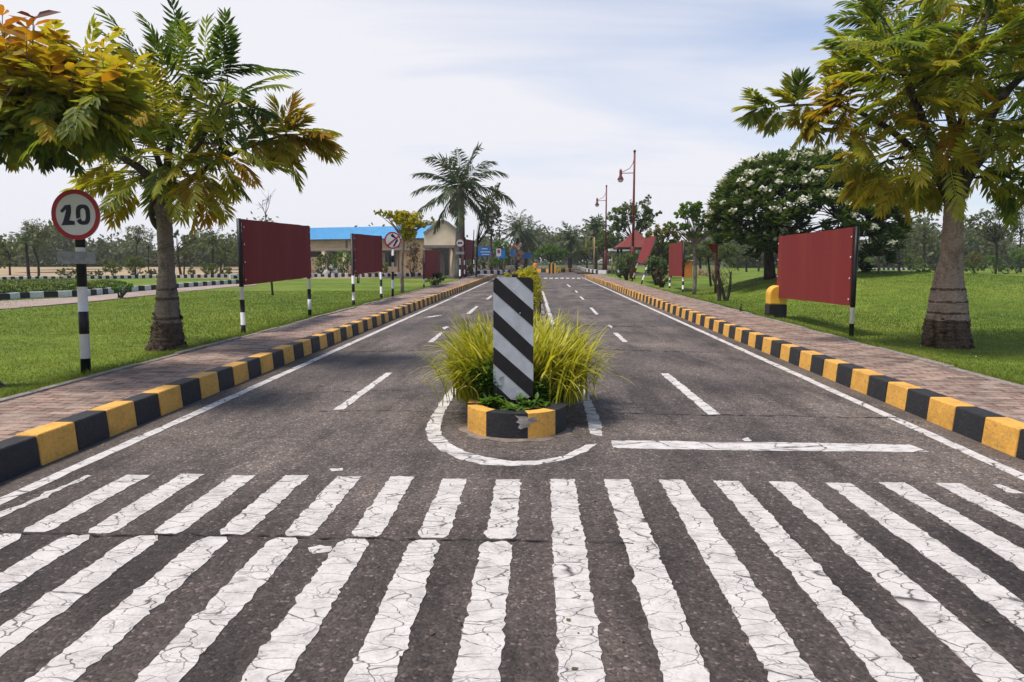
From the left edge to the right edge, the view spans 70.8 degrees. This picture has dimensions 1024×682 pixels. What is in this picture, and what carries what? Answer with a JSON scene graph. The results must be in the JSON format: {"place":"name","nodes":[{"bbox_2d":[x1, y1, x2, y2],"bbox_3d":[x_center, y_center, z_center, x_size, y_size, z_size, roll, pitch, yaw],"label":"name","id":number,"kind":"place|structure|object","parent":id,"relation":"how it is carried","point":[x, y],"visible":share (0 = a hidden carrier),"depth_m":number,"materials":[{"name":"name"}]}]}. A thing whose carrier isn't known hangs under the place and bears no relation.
{"place":"outdoors","nodes":[
{"label":"outdoors","id":0,"kind":"place"},
{"bbox_2d":[0,284,256,309],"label":"path","id":1,"kind":"structure","parent":0,"point":[43,302],"depth_m":23.46,"materials":[{"name":"beige concrete"}]},
{"bbox_2d":[0,267,382,278],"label":"dry field","id":2,"kind":"structure","parent":0,"point":[15,271],"depth_m":73.36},
{"bbox_2d":[0,233,18,274],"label":"tree","id":3,"kind":"object","parent":2,"relation":"on","point":[5,252],"visible":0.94,"depth_m":57.14,"materials":[{"name":"green plant"}]},
{"bbox_2d":[5,227,46,275],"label":"field palm","id":4,"kind":"object","parent":2,"relation":"on","point":[29,240],"visible":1,"depth_m":50.90,"materials":[{"name":"green plant"}]},
{"bbox_2d":[21,218,51,275],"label":"tree","id":5,"kind":"object","parent":2,"relation":"on","point":[26,224],"visible":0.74,"depth_m":52.77,"materials":[{"name":"green plant"}]},
{"bbox_2d":[101,259,122,275],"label":"field shrub","id":6,"kind":"object","parent":2,"relation":"on","point":[112,265],"visible":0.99,"depth_m":52.74,"materials":[{"name":"green plant"}]},
{"bbox_2d":[0,274,243,279],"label":"field kerb","id":7,"kind":"structure","parent":2,"relation":"on","point":[132,276],"depth_m":47.23,"materials":[{"name":"white paint"}]},
{"bbox_2d":[124,256,146,274],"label":"field shrub","id":8,"kind":"object","parent":2,"relation":"on","point":[141,265],"visible":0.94,"depth_m":50.69,"materials":[{"name":"green plant"}]},
{"bbox_2d":[122,224,149,273],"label":"tree","id":9,"kind":"object","parent":2,"relation":"on","point":[138,232],"visible":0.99,"depth_m":62.61,"materials":[{"name":"green plant"}]},
{"bbox_2d":[173,229,198,274],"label":"tree","id":10,"kind":"object","parent":2,"relation":"on","point":[182,250],"visible":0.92,"depth_m":56.50,"materials":[{"name":"green plant"}]},
{"bbox_2d":[199,262,218,274],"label":"field shrub","id":11,"kind":"object","parent":2,"relation":"on","point":[212,267],"visible":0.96,"depth_m":52.46,"materials":[{"name":"green plant"}]},
{"bbox_2d":[195,226,231,262],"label":"field palm","id":12,"kind":"object","parent":2,"relation":"on","point":[211,237],"visible":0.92,"depth_m":54.31,"materials":[{"name":"green plant"}]},
{"bbox_2d":[208,232,237,273],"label":"tree","id":13,"kind":"object","parent":2,"relation":"on","point":[223,252],"visible":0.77,"depth_m":60.45,"materials":[{"name":"green plant"}]},
{"bbox_2d":[312,254,328,273],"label":"garden shrub","id":14,"kind":"object","parent":2,"relation":"on","point":[319,258],"visible":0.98,"depth_m":54.23,"materials":[{"name":"green plant"}]},
{"bbox_2d":[229,273,422,278],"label":"garden kerb","id":15,"kind":"structure","parent":2,"relation":"on","point":[329,275],"depth_m":51.77,"materials":[{"name":"white paint"}]},
{"bbox_2d":[331,250,350,273],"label":"garden shrub","id":16,"kind":"object","parent":2,"relation":"on","point":[347,259],"visible":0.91,"depth_m":54.08,"materials":[{"name":"green plant"}]},
{"bbox_2d":[0,278,461,398],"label":"lawn","id":17,"kind":"structure","parent":0,"point":[336,284],"depth_m":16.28,"materials":[{"name":"green plant"}]},
{"bbox_2d":[0,277,75,283],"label":"clipped hedge","id":18,"kind":"object","parent":17,"relation":"on","point":[41,280],"visible":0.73,"depth_m":38.31,"materials":[{"name":"green plant"}]},
{"bbox_2d":[0,279,124,292],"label":"clipped hedge","id":19,"kind":"object","parent":17,"relation":"on","point":[30,284],"visible":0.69,"depth_m":26.03,"materials":[{"name":"green plant"}]},
{"bbox_2d":[51,189,100,374],"bbox_3d":[-4.872,-0.631,8.164,0.557,2.134,0.170,0,7,2],"label":"traffic sign","id":20,"kind":"object","parent":17,"relation":"on","point":[76,215],"visible":1,"depth_m":8.06,"materials":[{"name":"white metal"}]},
{"bbox_2d":[0,4,165,387],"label":"compound leaf tree","id":21,"kind":"object","parent":17,"relation":"on","point":[59,100],"visible":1,"depth_m":6.72,"materials":[{"name":"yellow plant"}]},
{"bbox_2d":[0,279,238,299],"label":"path kerb","id":22,"kind":"structure","parent":17,"relation":"on","point":[45,294],"depth_m":26.09,"materials":[{"name":"white paint"}]},
{"bbox_2d":[111,281,133,297],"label":"topiary shrub","id":23,"kind":"object","parent":17,"relation":"on","point":[124,290],"visible":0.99,"depth_m":23.86,"materials":[{"name":"green plant"}]},
{"bbox_2d":[60,0,348,350],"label":"compound leaf tree","id":24,"kind":"object","parent":17,"relation":"on","point":[164,189],"visible":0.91,"depth_m":9.68,"materials":[{"name":"green plant"}]},
{"bbox_2d":[236,218,311,332],"bbox_3d":[-4.593,-1.310,14.257,0.115,2.090,3.730,0,7,2],"label":"sign board","id":25,"kind":"object","parent":17,"relation":"on","point":[273,251],"visible":0.92,"depth_m":13.65,"materials":[{"name":"red paint"}]},
{"bbox_2d":[350,233,382,304],"bbox_3d":[-4.290,-2.145,21.528,0.115,2.090,3.580,0,7,2],"label":"sign board","id":26,"kind":"object","parent":17,"relation":"on","point":[366,254],"visible":0.94,"depth_m":20.97,"materials":[{"name":"red paint"}]},
{"bbox_2d":[374,209,427,292],"bbox_3d":[-4.061,-3.269,26.363,1.989,3.128,0.983,0,7,2],"label":"golden tree","id":27,"kind":"object","parent":17,"relation":"on","point":[406,221],"visible":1,"depth_m":26.20,"materials":[{"name":"yellow plant"}]},
{"bbox_2d":[423,250,438,286],"bbox_3d":[-3.778,-3.398,33.804,0.106,1.780,4.480,0,7,2],"label":"sign board","id":28,"kind":"object","parent":17,"relation":"on","point":[430,263],"visible":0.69,"depth_m":33.15,"materials":[{"name":"red paint"}]},
{"bbox_2d":[426,272,446,285],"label":"dark shrub","id":29,"kind":"object","parent":17,"relation":"on","point":[439,275],"visible":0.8,"depth_m":34.03,"materials":[{"name":"green plant"}]},
{"bbox_2d":[0,274,491,440],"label":"pavement","id":30,"kind":"structure","parent":0,"point":[24,413],"depth_m":8.15,"materials":[{"name":"brick"}]},
{"bbox_2d":[384,232,400,297],"bbox_3d":[-3.862,-2.428,23.428,0.545,2.223,0.134,0,7,2],"label":"traffic sign","id":31,"kind":"object","parent":30,"relation":"on","point":[392,240],"visible":0.98,"depth_m":23.32,"materials":[{"name":"white metal"}]},
{"bbox_2d":[471,182,502,275],"bbox_3d":[-1.788,-7.986,51.674,2.424,6.755,1.404,4,8,31],"label":"slender tree","id":32,"kind":"object","parent":30,"relation":"on","point":[495,217],"visible":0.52,"depth_m":51.43,"materials":[{"name":"green plant"}]},
{"bbox_2d":[19,266,522,274],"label":"verge","id":33,"kind":"structure","parent":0,"point":[505,268],"depth_m":88.27,"materials":[{"name":"green plant"}]},
{"bbox_2d":[492,238,511,269],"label":"ball tree","id":34,"kind":"object","parent":33,"relation":"on","point":[505,244],"visible":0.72,"depth_m":79.27,"materials":[{"name":"green plant"}]},
{"bbox_2d":[495,209,538,268],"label":"fan palm","id":35,"kind":"object","parent":33,"relation":"on","point":[517,230],"visible":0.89,"depth_m":93.68,"materials":[{"name":"green plant"}]},
{"bbox_2d":[509,243,524,269],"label":"pink bush","id":36,"kind":"object","parent":33,"relation":"on","point":[516,248],"visible":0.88,"depth_m":83.45,"materials":[{"name":"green plant"}]},
{"bbox_2d":[509,215,547,268],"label":"fan palm","id":37,"kind":"object","parent":33,"relation":"on","point":[529,246],"visible":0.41,"depth_m":96.89,"materials":[{"name":"green plant"}]},
{"bbox_2d":[383,274,474,278],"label":"verge","id":38,"kind":"structure","parent":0,"point":[421,277],"depth_m":50.29,"materials":[{"name":"plant"}]},
{"bbox_2d":[405,237,422,276],"bbox_3d":[-6.934,-6.354,51.910,1.718,3.521,1.519,5,8,36],"label":"climbing shrub","id":39,"kind":"object","parent":38,"relation":"on","point":[410,260],"visible":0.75,"depth_m":51.91,"materials":[{"name":"green plant"}]},
{"bbox_2d":[409,141,514,277],"bbox_3d":[-3.387,-8.550,47.575,6.426,8.911,6.684,-6,9,-44],"label":"royal palm","id":40,"kind":"object","parent":38,"relation":"on","point":[458,196],"visible":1,"depth_m":47.24,"materials":[{"name":"green plant"}]},
{"bbox_2d":[464,239,474,277],"bbox_3d":[-3.076,-6.006,52.314,0.106,2.740,7.080,0,7,2],"label":"sign board","id":41,"kind":"object","parent":38,"relation":"on","point":[468,247],"visible":0.9,"depth_m":50.95,"materials":[{"name":"red paint"}]},
{"bbox_2d":[22,261,919,266],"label":"ground","id":42,"kind":"structure","parent":0,"point":[599,263],"depth_m":157.77,"materials":[{"name":"green plant"}]},
{"bbox_2d":[0,211,433,266],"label":"wood","id":43,"kind":"object","parent":42,"relation":"on","point":[58,241],"visible":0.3,"depth_m":116.05,"materials":[{"name":"green plant"}]},
{"bbox_2d":[0,274,479,402],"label":"edging","id":44,"kind":"object","parent":42,"relation":"on","point":[23,394],"visible":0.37,"depth_m":9.19,"materials":[{"name":"concrete"}]},
{"bbox_2d":[310,220,455,276],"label":"long building","id":45,"kind":"structure","parent":42,"relation":"on","point":[324,240],"depth_m":57.48,"materials":[{"name":"concrete"}]},
{"bbox_2d":[382,251,395,266],"bbox_3d":[-9.914,-6.562,57.551,1.500,1.210,0.092,3,7,23],"label":"window","id":46,"kind":"structure","parent":45,"relation":"in","point":[387,255],"depth_m":57.51,"materials":[{"name":"grey glass"}]},
{"bbox_2d":[432,249,448,274],"bbox_3d":[-5.414,-5.928,54.477,1.250,2.050,0.096,0,7,2],"label":"door","id":47,"kind":"structure","parent":45,"relation":"in","point":[443,253],"depth_m":54.42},
{"bbox_2d":[419,216,722,264],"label":"wood","id":48,"kind":"object","parent":42,"relation":"on","point":[545,239],"visible":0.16,"depth_m":164.11,"materials":[{"name":"green plant"}]},
{"bbox_2d":[600,274,1023,387],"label":"edging","id":49,"kind":"object","parent":42,"relation":"on","point":[930,361],"visible":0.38,"depth_m":10.30,"materials":[{"name":"concrete"}]},
{"bbox_2d":[701,209,1023,267],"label":"wood","id":50,"kind":"object","parent":42,"relation":"on","point":[975,243],"visible":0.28,"depth_m":100.40,"materials":[{"name":"green plant"}]},
{"bbox_2d":[403,306,549,405],"bbox_3d":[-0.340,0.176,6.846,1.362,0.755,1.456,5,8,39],"label":"ornamental grass","id":51,"kind":"object","parent":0,"point":[466,390],"depth_m":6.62,"materials":[{"name":"green plant"}]},
{"bbox_2d":[0,319,1015,681],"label":"road grit","id":52,"kind":"object","parent":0,"point":[462,545],"visible":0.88,"depth_m":3.53,"materials":[{"name":"grey stone"}]},
{"bbox_2d":[0,267,1023,681],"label":"road","id":53,"kind":"structure","parent":0,"point":[324,515],"depth_m":3.96,"materials":[{"name":"grey asphalt"}]},
{"bbox_2d":[0,274,496,482],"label":"kerb","id":54,"kind":"structure","parent":53,"relation":"on","point":[27,450],"depth_m":6.87,"materials":[{"name":"yellow paint"}]},
{"bbox_2d":[458,293,572,442],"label":"traffic island","id":55,"kind":"structure","parent":53,"relation":"on","point":[538,424],"depth_m":6.03,"materials":[{"name":"yellow paint"}]},
{"bbox_2d":[464,355,503,407],"bbox_3d":[-0.241,0.361,6.496,0.400,0.468,0.288,3,7,28],"label":"leafy herb","id":56,"kind":"object","parent":55,"relation":"on","point":[484,379],"visible":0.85,"depth_m":6.48,"materials":[{"name":"green plant"}]},
{"bbox_2d":[477,393,504,408],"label":"leafy herb","id":57,"kind":"object","parent":55,"relation":"on","point":[493,402],"visible":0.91,"depth_m":6.31,"materials":[{"name":"green plant"}]},
{"bbox_2d":[493,274,532,406],"bbox_3d":[0.013,0.036,6.436,0.359,1.260,0.069,0,7,2],"label":"hazard marker","id":58,"kind":"object","parent":55,"relation":"on","point":[513,330],"visible":0.95,"depth_m":6.40,"materials":[{"name":"black paint"}]},
{"bbox_2d":[500,397,529,410],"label":"leafy herb","id":59,"kind":"object","parent":55,"relation":"on","point":[512,407],"visible":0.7,"depth_m":6.14,"materials":[{"name":"green plant"}]},
{"bbox_2d":[516,267,545,326],"bbox_3d":[0.247,-0.575,11.518,0.618,1.235,0.503,0,7,2],"label":"golden shrub","id":60,"kind":"object","parent":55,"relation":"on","point":[539,295],"visible":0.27,"depth_m":11.46,"materials":[{"name":"yellow plant"}]},
{"bbox_2d":[514,392,548,409],"bbox_3d":[0.181,0.542,6.321,0.349,0.151,0.254,0,7,2],"label":"leafy herb","id":61,"kind":"object","parent":55,"relation":"on","point":[523,402],"visible":0.89,"depth_m":6.33,"materials":[{"name":"green plant"}]},
{"bbox_2d":[532,377,559,405],"bbox_3d":[0.270,0.456,6.510,0.400,0.277,0.310,0,7,2],"label":"leafy herb","id":62,"kind":"object","parent":55,"relation":"on","point":[540,387],"visible":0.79,"depth_m":6.47,"materials":[{"name":"green plant"}]},
{"bbox_2d":[483,304,632,405],"bbox_3d":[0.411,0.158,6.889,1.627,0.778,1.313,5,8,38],"label":"ornamental grass","id":63,"kind":"object","parent":55,"relation":"on","point":[563,366],"depth_m":6.59,"materials":[{"name":"green plant"}]},
{"bbox_2d":[595,185,606,269],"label":"street lamp","id":64,"kind":"object","parent":53,"relation":"on","point":[605,251],"visible":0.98,"depth_m":67.90,"materials":[{"name":"red metal"}]},
{"bbox_2d":[584,274,1023,459],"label":"kerb","id":65,"kind":"structure","parent":53,"relation":"on","point":[1002,433],"depth_m":7.66,"materials":[{"name":"yellow paint"}]},
{"bbox_2d":[0,0,1023,260],"label":"sky","id":66,"kind":"structure","parent":0,"point":[562,95],"materials":[{"name":"white"}]},
{"bbox_2d":[535,268,572,271],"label":"roundabout island","id":67,"kind":"structure","parent":0,"point":[562,270],"depth_m":77.56,"materials":[{"name":"yellow paint"}]},
{"bbox_2d":[533,244,569,263],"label":"umbrella tree","id":68,"kind":"object","parent":67,"relation":"on","point":[549,254],"visible":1,"depth_m":78.96,"materials":[{"name":"green plant"}]},
{"bbox_2d":[561,266,638,273],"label":"verge","id":69,"kind":"structure","parent":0,"point":[576,270],"depth_m":88.27,"materials":[{"name":"green plant"}]},
{"bbox_2d":[551,220,586,267],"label":"fan palm","id":70,"kind":"object","parent":69,"relation":"on","point":[570,241],"visible":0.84,"depth_m":90.52,"materials":[{"name":"green plant"}]},
{"bbox_2d":[572,239,598,268],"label":"roadside tree","id":71,"kind":"object","parent":69,"relation":"on","point":[579,251],"visible":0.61,"depth_m":86.83,"materials":[{"name":"green plant"}]},
{"bbox_2d":[581,213,609,269],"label":"fan palm","id":72,"kind":"object","parent":69,"relation":"on","point":[595,225],"visible":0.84,"depth_m":82.51,"materials":[{"name":"green plant"}]},
{"bbox_2d":[581,226,623,269],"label":"roadside tree","id":73,"kind":"object","parent":69,"relation":"on","point":[600,243],"visible":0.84,"depth_m":76.61,"materials":[{"name":"green plant"}]},
{"bbox_2d":[588,274,1023,422],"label":"pavement","id":74,"kind":"structure","parent":0,"point":[1001,398],"depth_m":9.01,"materials":[{"name":"brick"}]},
{"bbox_2d":[602,270,1023,384],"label":"lawn","id":75,"kind":"structure","parent":0,"point":[703,284],"depth_m":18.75,"materials":[{"name":"green plant"}]},
{"bbox_2d":[614,250,637,279],"bbox_3d":[6.802,-4.551,43.417,1.246,1.868,1.360,-6,9,-44],"label":"roadside shrub","id":76,"kind":"object","parent":75,"relation":"on","point":[621,265],"visible":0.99,"depth_m":43.25,"materials":[{"name":"green plant"}]},
{"bbox_2d":[617,150,635,278],"bbox_3d":[7.347,-8.040,46.135,1.263,8.190,0.406,0,7,2],"label":"street lamp","id":77,"kind":"object","parent":75,"relation":"on","point":[620,178],"visible":0.94,"depth_m":46.00,"materials":[{"name":"red metal"}]},
{"bbox_2d":[605,194,661,271],"bbox_3d":[9.965,-8.724,59.004,4.637,6.590,1.820,0,7,2],"label":"roadside tree","id":78,"kind":"object","parent":75,"relation":"on","point":[642,224],"visible":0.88,"depth_m":58.68,"materials":[{"name":"green plant"}]},
{"bbox_2d":[613,230,653,275],"bbox_3d":[9.604,-6.876,56.254,3.100,3.628,3.100,0,7,2],"label":"gazebo","id":79,"kind":"object","parent":75,"relation":"on","point":[626,243],"visible":0.34,"depth_m":55.30,"materials":[{"name":"red tile"}]},
{"bbox_2d":[631,236,656,283],"bbox_3d":[7.138,-4.354,39.062,0.839,2.523,3.980,0,7,2],"label":"sign board","id":80,"kind":"object","parent":75,"relation":"on","point":[647,248],"visible":0.88,"depth_m":38.75,"materials":[{"name":"red paint"}]},
{"bbox_2d":[644,255,668,284],"bbox_3d":[7.215,-3.511,35.816,1.200,1.556,1.125,-6,9,-41],"label":"roadside shrub","id":81,"kind":"object","parent":75,"relation":"on","point":[655,260],"visible":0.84,"depth_m":35.69,"materials":[{"name":"green plant"}]},
{"bbox_2d":[653,268,668,287],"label":"roadside shrub","id":82,"kind":"object","parent":75,"relation":"on","point":[660,283],"visible":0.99,"depth_m":32.53,"materials":[{"name":"green plant"}]},
{"bbox_2d":[645,221,681,278],"bbox_3d":[9.066,-5.406,43.270,2.171,3.595,1.217,2,7,16],"label":"roadside tree","id":83,"kind":"object","parent":75,"relation":"on","point":[661,237],"visible":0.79,"depth_m":43.11,"materials":[{"name":"green plant"}]},
{"bbox_2d":[669,242,684,291],"bbox_3d":[6.860,-3.097,30.102,0.105,2.014,3.883,1,7,5],"label":"sign board","id":84,"kind":"object","parent":75,"relation":"on","point":[676,256],"visible":0.97,"depth_m":29.43,"materials":[{"name":"red paint"}]},
{"bbox_2d":[663,200,726,294],"bbox_3d":[6.626,-3.376,26.049,2.383,3.432,0.903,0,7,2],"label":"layered tree","id":85,"kind":"object","parent":75,"relation":"on","point":[694,234],"visible":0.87,"depth_m":25.88,"materials":[{"name":"green plant"}]},
{"bbox_2d":[685,239,720,274],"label":"roadside tree","id":86,"kind":"object","parent":75,"relation":"on","point":[697,254],"visible":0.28,"depth_m":57.00,"materials":[{"name":"green plant"}]},
{"bbox_2d":[682,236,738,285],"bbox_3d":[8.294,-3.369,30.450,2.587,2.455,2.441,0,7,2],"label":"areca palm","id":87,"kind":"object","parent":75,"relation":"on","point":[712,254],"visible":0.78,"depth_m":30.40,"materials":[{"name":"green plant"}]},
{"bbox_2d":[708,244,717,292],"bbox_3d":[7.351,-2.645,26.495,0.402,1.856,0.095,0,7,2],"label":"sign board","id":88,"kind":"object","parent":75,"relation":"on","point":[713,247],"visible":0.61,"depth_m":26.39,"materials":[{"name":"red paint"}]},
{"bbox_2d":[701,239,738,265],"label":"roadside tree","id":89,"kind":"object","parent":75,"relation":"on","point":[725,254],"visible":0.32,"depth_m":58.67,"materials":[{"name":"green plant"}]},
{"bbox_2d":[706,259,742,300],"bbox_3d":[6.595,-1.967,22.519,1.147,1.517,0.653,0,7,2],"label":"pruned shrub","id":90,"kind":"object","parent":75,"relation":"on","point":[720,289],"visible":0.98,"depth_m":22.51,"materials":[{"name":"green plant"}]},
{"bbox_2d":[765,285,786,317],"bbox_3d":[5.882,-0.854,16.043,0.388,0.770,0.328,0,7,2],"label":"concrete bollard","id":91,"kind":"object","parent":75,"relation":"on","point":[775,306],"visible":0.69,"depth_m":15.90,"materials":[{"name":"yellow paint"}]},
{"bbox_2d":[701,145,917,279],"bbox_3d":[10.797,-4.717,26.440,6.694,4.934,8.859,7,9,45],"label":"flowering tree","id":92,"kind":"object","parent":75,"relation":"on","point":[749,186],"visible":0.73,"depth_m":24.47,"materials":[{"name":"green plant"}]},
{"bbox_2d":[777,226,859,335],"bbox_3d":[5.852,-1.189,14.091,0.115,1.912,3.880,0,7,2],"label":"sign board","id":93,"kind":"object","parent":75,"relation":"on","point":[819,266],"visible":0.88,"depth_m":13.46,"materials":[{"name":"red paint"}]},
{"bbox_2d":[731,0,1023,348],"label":"compound leaf tree","id":94,"kind":"object","parent":75,"relation":"on","point":[921,46],"visible":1,"depth_m":10.11,"materials":[{"name":"green plant"}]},
{"bbox_2d":[902,254,925,271],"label":"park shrub","id":95,"kind":"object","parent":75,"relation":"on","point":[909,263],"visible":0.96,"depth_m":60.35,"materials":[{"name":"green plant"}]},
{"bbox_2d":[607,267,1023,273],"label":"field","id":96,"kind":"structure","parent":0,"point":[753,270],"depth_m":79.23,"materials":[{"name":"green plant"}]},
{"bbox_2d":[732,245,763,271],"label":"park tree","id":97,"kind":"object","parent":96,"relation":"on","point":[741,252],"visible":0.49,"depth_m":70.62,"materials":[{"name":"green plant"}]},
{"bbox_2d":[888,233,919,270],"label":"park tree","id":98,"kind":"object","parent":96,"relation":"on","point":[908,247],"visible":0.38,"depth_m":66.04,"materials":[{"name":"green plant"}]},
{"bbox_2d":[913,224,938,267],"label":"park tree","id":99,"kind":"object","parent":96,"relation":"on","point":[924,237],"visible":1,"depth_m":63.94,"materials":[{"name":"green plant"}]},
{"bbox_2d":[964,251,984,272],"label":"park shrub","id":100,"kind":"object","parent":96,"relation":"on","point":[975,259],"visible":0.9,"depth_m":63.91,"materials":[{"name":"green plant"}]},
{"bbox_2d":[964,207,1023,273],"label":"park tree","id":101,"kind":"object","parent":96,"relation":"on","point":[995,236],"visible":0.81,"depth_m":61.61,"materials":[{"name":"green plant"}]},
{"bbox_2d":[1007,201,1023,272],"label":"park tree","id":102,"kind":"object","parent":96,"relation":"on","point":[1021,233],"visible":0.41,"depth_m":67.49,"materials":[{"name":"green plant"}]},
{"bbox_2d":[1008,248,1023,272],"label":"park shrub","id":103,"kind":"object","parent":96,"relation":"on","point":[1020,256],"visible":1,"depth_m":63.89,"materials":[{"name":"green plant"}]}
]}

